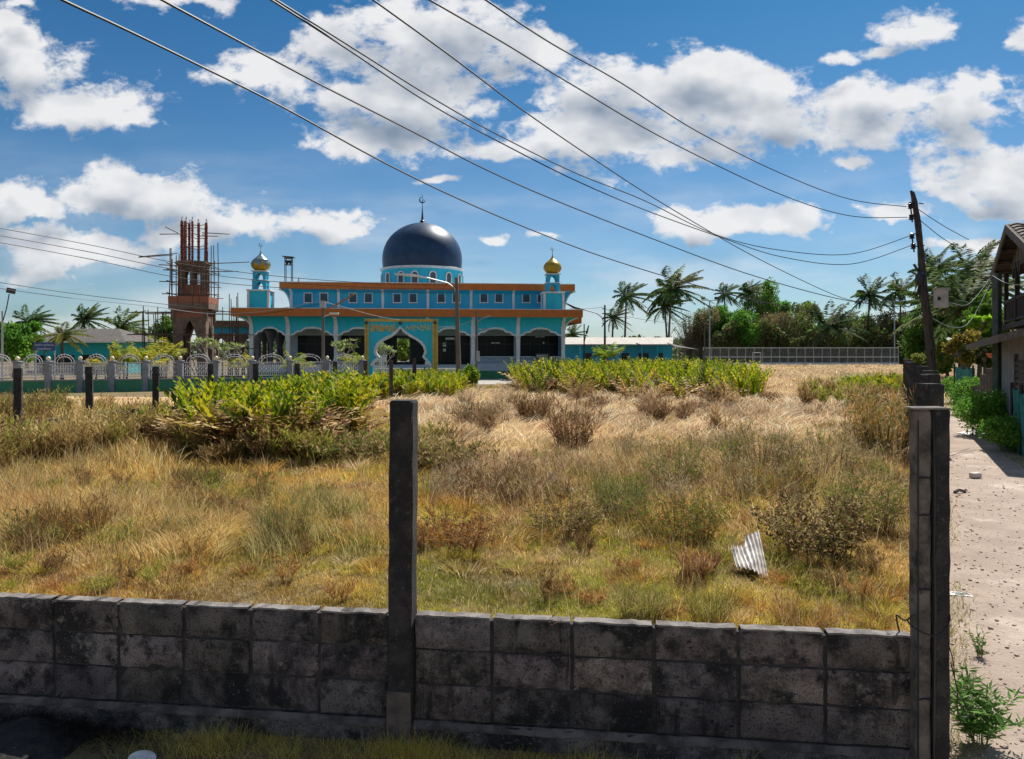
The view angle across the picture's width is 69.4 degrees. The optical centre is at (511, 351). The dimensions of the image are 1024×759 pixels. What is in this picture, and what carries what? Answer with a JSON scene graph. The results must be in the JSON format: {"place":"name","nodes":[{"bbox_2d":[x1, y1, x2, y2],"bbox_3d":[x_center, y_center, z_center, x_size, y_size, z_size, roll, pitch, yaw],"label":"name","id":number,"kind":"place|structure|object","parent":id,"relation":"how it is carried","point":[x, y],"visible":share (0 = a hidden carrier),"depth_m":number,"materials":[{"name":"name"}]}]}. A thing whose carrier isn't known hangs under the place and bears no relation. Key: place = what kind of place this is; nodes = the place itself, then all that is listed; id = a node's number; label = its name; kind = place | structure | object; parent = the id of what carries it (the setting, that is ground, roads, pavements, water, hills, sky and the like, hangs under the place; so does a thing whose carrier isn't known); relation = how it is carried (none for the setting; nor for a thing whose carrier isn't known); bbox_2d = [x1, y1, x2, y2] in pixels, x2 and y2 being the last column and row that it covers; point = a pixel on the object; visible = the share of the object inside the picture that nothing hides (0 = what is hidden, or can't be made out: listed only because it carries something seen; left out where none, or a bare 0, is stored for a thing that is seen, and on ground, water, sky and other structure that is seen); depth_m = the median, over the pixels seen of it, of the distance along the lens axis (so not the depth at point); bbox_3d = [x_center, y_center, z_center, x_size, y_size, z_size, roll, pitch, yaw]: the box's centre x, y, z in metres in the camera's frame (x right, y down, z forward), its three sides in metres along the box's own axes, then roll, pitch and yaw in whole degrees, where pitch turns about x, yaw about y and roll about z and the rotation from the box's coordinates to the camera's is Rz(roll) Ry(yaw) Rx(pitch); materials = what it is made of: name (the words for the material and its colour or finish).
{"place":"outdoors","nodes":[
{"label":"outdoors","id":0,"kind":"place"},
{"bbox_2d":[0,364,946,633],"bbox_3d":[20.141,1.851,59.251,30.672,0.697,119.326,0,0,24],"label":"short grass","id":1,"kind":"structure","parent":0,"point":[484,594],"depth_m":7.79,"materials":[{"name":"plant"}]},
{"bbox_2d":[0,363,976,499],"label":"dry grass","id":2,"kind":"structure","parent":0,"point":[782,373],"depth_m":18.09,"materials":[{"name":"beige plant"}]},
{"bbox_2d":[0,354,982,758],"bbox_3d":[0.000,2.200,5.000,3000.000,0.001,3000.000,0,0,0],"label":"ground","id":3,"kind":"structure","parent":0,"point":[122,754],"depth_m":6.48,"materials":[{"name":"soil"}]},
{"bbox_2d":[0,320,45,377],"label":"green tree","id":4,"kind":"object","parent":3,"relation":"on","point":[17,337],"visible":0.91,"depth_m":61.17,"materials":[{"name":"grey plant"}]},
{"bbox_2d":[11,304,60,365],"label":"coconut palm","id":5,"kind":"object","parent":3,"relation":"on","point":[39,317],"visible":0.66,"depth_m":95.88,"materials":[{"name":"green plant"}]},
{"bbox_2d":[0,714,96,758],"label":"ash heap","id":6,"kind":"object","parent":3,"relation":"on","point":[25,744],"visible":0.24,"depth_m":4.08,"materials":[{"name":"black"}]},
{"bbox_2d":[29,321,94,379],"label":"coconut palm","id":7,"kind":"object","parent":3,"relation":"on","point":[62,336],"visible":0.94,"depth_m":57.91,"materials":[{"name":"green plant"}]},
{"bbox_2d":[16,490,131,544],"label":"dark stalks","id":8,"kind":"object","parent":3,"relation":"on","point":[66,522],"visible":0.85,"depth_m":8.43,"materials":[{"name":"brown plant"}]},
{"bbox_2d":[71,302,110,328],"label":"coconut palm","id":9,"kind":"object","parent":3,"relation":"on","point":[84,319],"visible":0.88,"depth_m":89.75,"materials":[{"name":"green plant"}]},
{"bbox_2d":[26,329,165,373],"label":"house","id":10,"kind":"structure","parent":3,"relation":"on","point":[101,341],"depth_m":72.06,"materials":[{"name":"teal paint"}]},
{"bbox_2d":[0,706,229,758],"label":"burnt twigs","id":11,"kind":"object","parent":3,"relation":"on","point":[90,724],"visible":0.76,"depth_m":4.23,"materials":[{"name":"black wood"}]},
{"bbox_2d":[103,305,152,335],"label":"coconut palm","id":12,"kind":"object","parent":3,"relation":"on","point":[120,324],"visible":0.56,"depth_m":83.84,"materials":[{"name":"green plant"}]},
{"bbox_2d":[0,353,365,393],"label":"ornamental railing","id":13,"kind":"object","parent":3,"relation":"on","point":[111,383],"visible":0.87,"depth_m":40.78,"materials":[{"name":"grey metal"}]},
{"bbox_2d":[168,217,217,377],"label":"unfinished minaret","id":14,"kind":"object","parent":3,"relation":"on","point":[199,323],"visible":0.87,"depth_m":58.47,"materials":[{"name":"concrete"}]},
{"bbox_2d":[127,227,263,377],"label":"bamboo scaffold","id":15,"kind":"object","parent":3,"relation":"on","point":[171,265],"visible":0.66,"depth_m":58.23,"materials":[{"name":"brown wood"}]},
{"bbox_2d":[158,461,238,490],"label":"dark stalks","id":16,"kind":"object","parent":3,"relation":"on","point":[185,477],"visible":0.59,"depth_m":11.68,"materials":[{"name":"brown plant"}]},
{"bbox_2d":[13,358,415,430],"bbox_3d":[-7.598,1.416,24.686,1.600,2.170,22.420,0,0,15],"label":"back fence","id":17,"kind":"object","parent":3,"relation":"on","point":[18,390],"visible":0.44,"depth_m":17.55,"materials":[{"name":"concrete"}]},
{"bbox_2d":[214,321,268,374],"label":"covered walk","id":18,"kind":"structure","parent":3,"relation":"on","point":[243,327],"depth_m":66.10,"materials":[{"name":"concrete"}]},
{"bbox_2d":[142,366,389,460],"bbox_3d":[-5.932,1.349,21.398,6.413,1.758,14.297,0,0,0],"label":"fern thicket","id":19,"kind":"object","parent":3,"relation":"on","point":[346,399],"visible":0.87,"depth_m":16.35,"materials":[{"name":"green plant"}]},
{"bbox_2d":[249,486,325,547],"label":"dark stalks","id":20,"kind":"object","parent":3,"relation":"on","point":[269,522],"visible":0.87,"depth_m":8.27,"materials":[{"name":"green plant"}]},
{"bbox_2d":[293,425,389,463],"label":"brown shrub","id":21,"kind":"object","parent":3,"relation":"on","point":[356,444],"visible":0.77,"depth_m":14.41,"materials":[{"name":"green plant"}]},
{"bbox_2d":[365,319,437,375],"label":"gate arch","id":22,"kind":"structure","parent":3,"relation":"on","point":[422,332],"depth_m":49.00,"materials":[{"name":"teal paint"}]},
{"bbox_2d":[230,195,582,377],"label":"mosque","id":23,"kind":"structure","parent":3,"relation":"on","point":[527,322],"depth_m":62.17,"materials":[{"name":"blue paint"}]},
{"bbox_2d":[298,335,333,363],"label":"glazed door","id":24,"kind":"structure","parent":23,"relation":"in","point":[307,344],"depth_m":62.23,"materials":[{"name":"black glass"}]},
{"bbox_2d":[341,336,394,363],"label":"glazed door","id":25,"kind":"structure","parent":23,"relation":"in","point":[391,341],"depth_m":62.61,"materials":[{"name":"black glass"}]},
{"bbox_2d":[411,336,469,363],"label":"glazed door","id":26,"kind":"structure","parent":23,"relation":"in","point":[417,350],"depth_m":63.30,"materials":[{"name":"black glass"}]},
{"bbox_2d":[478,336,513,355],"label":"window","id":27,"kind":"structure","parent":23,"relation":"in","point":[506,346],"depth_m":63.69,"materials":[{"name":"black glass"}]},
{"bbox_2d":[520,336,557,355],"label":"window","id":28,"kind":"structure","parent":23,"relation":"in","point":[529,345],"depth_m":64.05,"materials":[{"name":"black glass"}]},
{"bbox_2d":[367,367,474,398],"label":"fern thicket","id":29,"kind":"object","parent":3,"relation":"on","point":[427,381],"visible":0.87,"depth_m":34.19,"materials":[{"name":"green plant"}]},
{"bbox_2d":[395,273,460,374],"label":"street lamp","id":30,"kind":"object","parent":3,"relation":"on","point":[458,348],"visible":0.92,"depth_m":43.89,"materials":[{"name":"metal"}]},
{"bbox_2d":[376,431,504,472],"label":"brown shrub","id":31,"kind":"object","parent":3,"relation":"on","point":[425,457],"visible":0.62,"depth_m":13.51,"materials":[{"name":"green plant"}]},
{"bbox_2d":[0,375,907,605],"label":"field weeds","id":32,"kind":"object","parent":3,"relation":"on","point":[222,446],"visible":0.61,"depth_m":14.26,"materials":[{"name":"brown plant"}]},
{"bbox_2d":[0,381,909,630],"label":"tussock grass","id":33,"kind":"structure","parent":3,"relation":"on","point":[425,495],"depth_m":8.28,"materials":[{"name":"beige plant"}]},
{"bbox_2d":[0,388,909,566],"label":"tall dry stalks","id":34,"kind":"object","parent":3,"relation":"on","point":[215,539],"visible":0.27,"depth_m":12.16,"materials":[{"name":"beige plant"}]},
{"bbox_2d":[0,399,912,758],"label":"block wall","id":35,"kind":"structure","parent":3,"relation":"on","point":[674,689],"depth_m":4.12,"materials":[{"name":"concrete"}]},
{"bbox_2d":[417,505,511,556],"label":"dry shrub","id":36,"kind":"object","parent":3,"relation":"on","point":[479,529],"visible":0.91,"depth_m":8.11,"materials":[{"name":"brown plant"}]},
{"bbox_2d":[440,396,505,423],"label":"grey tuft","id":37,"kind":"object","parent":3,"relation":"on","point":[469,411],"visible":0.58,"depth_m":21.57,"materials":[{"name":"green plant"}]},
{"bbox_2d":[0,334,948,361],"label":"distant woods","id":38,"kind":"object","parent":3,"relation":"on","point":[194,351],"visible":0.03,"depth_m":188.54,"materials":[{"name":"green plant"}]},
{"bbox_2d":[87,716,906,758],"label":"verge grass","id":39,"kind":"structure","parent":3,"relation":"on","point":[417,750],"depth_m":4.04,"materials":[{"name":"plant"}]},
{"bbox_2d":[418,451,581,498],"bbox_3d":[-0.294,1.873,11.407,2.679,0.674,2.922,0,0,0],"label":"brown shrub","id":40,"kind":"object","parent":3,"relation":"on","point":[496,479],"visible":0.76,"depth_m":11.06,"materials":[{"name":"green plant"}]},
{"bbox_2d":[506,389,559,422],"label":"brown tuft","id":41,"kind":"object","parent":3,"relation":"on","point":[524,405],"visible":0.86,"depth_m":21.93,"materials":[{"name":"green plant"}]},
{"bbox_2d":[514,480,621,543],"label":"dry shrub","id":42,"kind":"object","parent":3,"relation":"on","point":[574,515],"visible":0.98,"depth_m":8.61,"materials":[{"name":"brown plant"}]},
{"bbox_2d":[533,393,611,450],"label":"brown tuft","id":43,"kind":"object","parent":3,"relation":"on","point":[559,433],"visible":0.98,"depth_m":15.97,"materials":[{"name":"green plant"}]},
{"bbox_2d":[573,462,663,521],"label":"green tuft","id":44,"kind":"object","parent":3,"relation":"on","point":[613,490],"visible":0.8,"depth_m":9.70,"materials":[{"name":"green plant"}]},
{"bbox_2d":[565,337,672,365],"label":"long low building","id":45,"kind":"structure","parent":3,"relation":"on","point":[655,347],"depth_m":93.58,"materials":[{"name":"blue paint"}]},
{"bbox_2d":[612,281,660,336],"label":"coconut palm","id":46,"kind":"object","parent":3,"relation":"on","point":[623,299],"visible":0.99,"depth_m":109.72,"materials":[{"name":"green plant"}]},
{"bbox_2d":[498,355,783,401],"bbox_3d":[7.785,1.234,46.969,17.211,2.096,36.012,0,0,0],"label":"fern thicket","id":47,"kind":"object","parent":3,"relation":"on","point":[684,377],"visible":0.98,"depth_m":35.14,"materials":[{"name":"green plant"}]},
{"bbox_2d":[603,570,680,623],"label":"green tuft","id":48,"kind":"object","parent":3,"relation":"on","point":[638,603],"visible":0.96,"depth_m":6.01,"materials":[{"name":"green plant"}]},
{"bbox_2d":[613,429,741,488],"bbox_3d":[2.574,1.697,11.600,1.941,1.026,1.850,0,0,0],"label":"green weed","id":49,"kind":"object","parent":3,"relation":"on","point":[678,458],"visible":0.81,"depth_m":11.57,"materials":[{"name":"green plant"}]},
{"bbox_2d":[642,264,716,336],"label":"coconut palm","id":50,"kind":"object","parent":3,"relation":"on","point":[668,291],"visible":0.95,"depth_m":111.09,"materials":[{"name":"green plant"}]},
{"bbox_2d":[608,482,753,546],"bbox_3d":[1.912,1.855,8.565,1.707,0.709,1.702,0,0,0],"label":"green shrub","id":51,"kind":"object","parent":3,"relation":"on","point":[700,523],"visible":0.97,"depth_m":8.40,"materials":[{"name":"green plant"}]},
{"bbox_2d":[667,307,713,359],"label":"bare tree","id":52,"kind":"object","parent":3,"relation":"on","point":[687,343],"visible":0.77,"depth_m":130.79,"materials":[{"name":"green plant"}]},
{"bbox_2d":[665,544,727,579],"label":"russet tuft","id":53,"kind":"object","parent":3,"relation":"on","point":[704,559],"visible":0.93,"depth_m":7.05,"materials":[{"name":"brown plant"}]},
{"bbox_2d":[681,304,720,358],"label":"bare tree","id":54,"kind":"object","parent":3,"relation":"on","point":[701,318],"visible":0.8,"depth_m":130.15,"materials":[{"name":"green plant"}]},
{"bbox_2d":[662,569,744,622],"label":"green tuft","id":55,"kind":"object","parent":3,"relation":"on","point":[712,604],"visible":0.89,"depth_m":5.91,"materials":[{"name":"green plant"}]},
{"bbox_2d":[710,305,762,362],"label":"green tree","id":56,"kind":"object","parent":3,"relation":"on","point":[742,317],"visible":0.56,"depth_m":128.37,"materials":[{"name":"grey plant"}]},
{"bbox_2d":[731,530,767,579],"bbox_3d":[2.363,2.022,7.362,0.340,0.103,0.639,6,31,10],"label":"roof sheet","id":57,"kind":"object","parent":3,"relation":"on","point":[751,552],"visible":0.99,"depth_m":7.34,"materials":[{"name":"silver metal"}]},
{"bbox_2d":[698,419,815,471],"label":"grey weed","id":58,"kind":"object","parent":3,"relation":"on","point":[739,454],"visible":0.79,"depth_m":13.16,"materials":[{"name":"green plant"}]},
{"bbox_2d":[689,456,833,498],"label":"orange tuft","id":59,"kind":"object","parent":3,"relation":"on","point":[790,473],"visible":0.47,"depth_m":10.98,"materials":[{"name":"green plant"}]},
{"bbox_2d":[739,276,791,326],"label":"green tree","id":60,"kind":"object","parent":3,"relation":"on","point":[767,292],"visible":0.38,"depth_m":144.26,"materials":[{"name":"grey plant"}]},
{"bbox_2d":[751,298,815,362],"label":"vine tree","id":61,"kind":"object","parent":3,"relation":"on","point":[792,332],"visible":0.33,"depth_m":130.17,"materials":[{"name":"green plant"}]},
{"bbox_2d":[703,347,898,364],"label":"fence","id":62,"kind":"object","parent":3,"relation":"on","point":[813,360],"visible":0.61,"depth_m":117.97,"materials":[{"name":"grey metal"}]},
{"bbox_2d":[750,583,862,631],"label":"tan tuft","id":63,"kind":"object","parent":3,"relation":"on","point":[792,611],"visible":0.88,"depth_m":5.81,"materials":[{"name":"beige plant"}]},
{"bbox_2d":[699,320,925,363],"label":"undergrowth","id":64,"kind":"object","parent":3,"relation":"on","point":[875,337],"visible":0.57,"depth_m":127.73,"materials":[{"name":"green plant"}]},
{"bbox_2d":[735,481,904,564],"bbox_3d":[3.213,1.796,7.913,1.558,0.827,1.682,0,0,-13],"label":"brown bush","id":65,"kind":"object","parent":3,"relation":"on","point":[835,530],"visible":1,"depth_m":7.76,"materials":[{"name":"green plant"}]},
{"bbox_2d":[752,416,899,477],"bbox_3d":[5.436,1.655,12.860,2.249,1.111,2.348,0,0,0],"label":"grey weed","id":66,"kind":"object","parent":3,"relation":"on","point":[850,457],"visible":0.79,"depth_m":12.68,"materials":[{"name":"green plant"}]},
{"bbox_2d":[797,299,867,362],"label":"coconut palm","id":67,"kind":"object","parent":3,"relation":"on","point":[830,326],"visible":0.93,"depth_m":125.00,"materials":[{"name":"green plant"}]},
{"bbox_2d":[813,465,909,537],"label":"olive bush","id":68,"kind":"object","parent":3,"relation":"on","point":[879,504],"visible":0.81,"depth_m":8.83,"materials":[{"name":"green plant"}]},
{"bbox_2d":[831,370,902,393],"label":"fern thicket","id":69,"kind":"object","parent":3,"relation":"on","point":[878,379],"visible":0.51,"depth_m":38.95,"materials":[{"name":"green plant"}]},
{"bbox_2d":[821,381,915,457],"bbox_3d":[7.613,1.363,15.198,2.357,1.695,2.195,0,0,0],"label":"reed clump","id":70,"kind":"object","parent":3,"relation":"on","point":[877,420],"visible":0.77,"depth_m":14.95,"materials":[{"name":"brown plant"}]},
{"bbox_2d":[849,274,909,330],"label":"coconut palm","id":71,"kind":"object","parent":3,"relation":"on","point":[870,294],"visible":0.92,"depth_m":133.53,"materials":[{"name":"green plant"}]},
{"bbox_2d":[861,310,912,359],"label":"olive tree","id":72,"kind":"object","parent":3,"relation":"on","point":[887,319],"visible":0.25,"depth_m":131.78,"materials":[{"name":"green plant"}]},
{"bbox_2d":[832,380,954,430],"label":"brown shrub","id":73,"kind":"object","parent":3,"relation":"on","point":[883,399],"visible":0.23,"depth_m":19.24,"materials":[{"name":"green plant"}]},
{"bbox_2d":[880,271,931,356],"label":"coconut palm","id":74,"kind":"object","parent":3,"relation":"on","point":[896,286],"visible":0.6,"depth_m":129.97,"materials":[{"name":"green plant"}]},
{"bbox_2d":[908,190,936,370],"bbox_3d":[9.705,-0.848,17.456,0.748,5.941,0.337,0,0,-21],"label":"utility pole","id":75,"kind":"object","parent":3,"relation":"on","point":[921,283],"visible":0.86,"depth_m":17.43,"materials":[{"name":"brown wood"}]},
{"bbox_2d":[60,0,921,316],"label":"overhead cable","id":76,"kind":"object","parent":75,"relation":"attached to","point":[370,154],"visible":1,"depth_m":7.07,"materials":[{"name":"black plastic"}]},
{"bbox_2d":[160,0,919,306],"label":"overhead cable","id":77,"kind":"object","parent":75,"relation":"attached to","point":[228,35],"visible":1,"depth_m":7.56,"materials":[{"name":"black plastic"}]},
{"bbox_2d":[270,0,910,264],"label":"overhead cable","id":78,"kind":"object","parent":75,"relation":"attached to","point":[317,29],"visible":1,"depth_m":8.11,"materials":[{"name":"black plastic"}]},
{"bbox_2d":[275,0,908,254],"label":"overhead cable","id":79,"kind":"object","parent":75,"relation":"attached to","point":[318,26],"visible":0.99,"depth_m":8.29,"materials":[{"name":"black plastic"}]},
{"bbox_2d":[429,0,906,217],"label":"overhead cable","id":80,"kind":"object","parent":75,"relation":"attached to","point":[463,19],"visible":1,"depth_m":9.27,"materials":[{"name":"black plastic"}]},
{"bbox_2d":[485,0,906,206],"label":"overhead cable","id":81,"kind":"object","parent":75,"relation":"attached to","point":[510,16],"visible":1,"depth_m":9.67,"materials":[{"name":"black plastic"}]},
{"bbox_2d":[903,358,950,758],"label":"path wall","id":82,"kind":"structure","parent":3,"relation":"on","point":[929,537],"depth_m":3.78,"materials":[{"name":"concrete"}]},
{"bbox_2d":[896,304,958,359],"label":"green tree","id":83,"kind":"object","parent":3,"relation":"on","point":[916,344],"visible":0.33,"depth_m":57.90,"materials":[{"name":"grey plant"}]},
{"bbox_2d":[907,245,966,290],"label":"coconut palm","id":84,"kind":"object","parent":3,"relation":"on","point":[936,260],"visible":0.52,"depth_m":65.43,"materials":[{"name":"green plant"}]},
{"bbox_2d":[891,253,1023,367],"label":"coconut palm","id":85,"kind":"object","parent":3,"relation":"on","point":[960,294],"visible":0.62,"depth_m":44.20,"materials":[{"name":"green plant"}]},
{"bbox_2d":[941,328,980,369],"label":"croton bush","id":86,"kind":"object","parent":3,"relation":"on","point":[957,342],"visible":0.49,"depth_m":28.89,"materials":[{"name":"yellow plant"}]},
{"bbox_2d":[945,376,979,410],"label":"path bush","id":87,"kind":"object","parent":3,"relation":"on","point":[961,386],"visible":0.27,"depth_m":25.44,"materials":[{"name":"green plant"}]},
{"bbox_2d":[962,313,991,377],"bbox_3d":[18.986,0.365,30.080,1.240,3.880,0.990,0,0,0],"label":"papaya tree","id":88,"kind":"object","parent":3,"relation":"on","point":[979,323],"visible":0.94,"depth_m":29.86,"materials":[{"name":"green plant"}]},
{"bbox_2d":[949,389,1008,434],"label":"path bush","id":89,"kind":"object","parent":3,"relation":"on","point":[987,406],"visible":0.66,"depth_m":19.10,"materials":[{"name":"green plant"}]},
{"bbox_2d":[937,239,1023,315],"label":"coconut palm","id":90,"kind":"object","parent":3,"relation":"on","point":[988,250],"visible":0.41,"depth_m":51.68,"materials":[{"name":"green plant"}]},
{"bbox_2d":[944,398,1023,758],"bbox_3d":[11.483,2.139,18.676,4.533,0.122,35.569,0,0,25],"label":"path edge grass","id":91,"kind":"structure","parent":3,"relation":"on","point":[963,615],"depth_m":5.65,"materials":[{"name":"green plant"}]},
{"bbox_2d":[955,289,1023,341],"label":"green tree","id":92,"kind":"object","parent":3,"relation":"on","point":[985,307],"visible":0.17,"depth_m":40.00,"materials":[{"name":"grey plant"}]},
{"bbox_2d":[966,222,1023,416],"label":"wooden house","id":93,"kind":"structure","parent":3,"relation":"on","point":[1009,259],"depth_m":18.66,"materials":[{"name":"grey wood"}]},
{"bbox_2d":[992,273,1001,402],"bbox_3d":[13.114,0.050,20.000,0.170,4.300,0.170,0,0,-23],"label":"green post","id":94,"kind":"object","parent":3,"relation":"on","point":[996,323],"visible":0.57,"depth_m":19.93,"materials":[{"name":"green"}]},
{"bbox_2d":[0,0,1023,352],"label":"sky","id":95,"kind":"structure","parent":0,"point":[110,137],"materials":[{"name":"blue"}]},
{"bbox_2d":[372,0,857,301],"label":"overhead cable","id":96,"kind":"object","parent":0,"point":[414,29],"visible":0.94,"depth_m":8.58,"materials":[{"name":"black plastic"}]},
{"bbox_2d":[944,398,1023,758],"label":"path","id":97,"kind":"structure","parent":0,"point":[964,446],"depth_m":7.39,"materials":[{"name":"beige concrete"}]},
{"bbox_2d":[950,659,1023,747],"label":"path weed","id":98,"kind":"object","parent":97,"relation":"on","point":[973,724],"visible":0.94,"depth_m":4.09,"materials":[{"name":"green plant"}]},
{"bbox_2d":[950,452,1023,757],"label":"path stones","id":99,"kind":"object","parent":97,"relation":"on","point":[1003,745],"visible":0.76,"depth_m":6.57,"materials":[{"name":"grey stone"}]},
{"bbox_2d":[977,413,1022,450],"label":"path bush","id":100,"kind":"object","parent":97,"relation":"on","point":[1004,430],"visible":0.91,"depth_m":16.06,"materials":[{"name":"green plant"}]},
{"bbox_2d":[1010,383,1023,456],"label":"green net","id":101,"kind":"object","parent":97,"relation":"on","point":[1017,401],"visible":0.71,"depth_m":15.86,"materials":[{"name":"teal fabric"}]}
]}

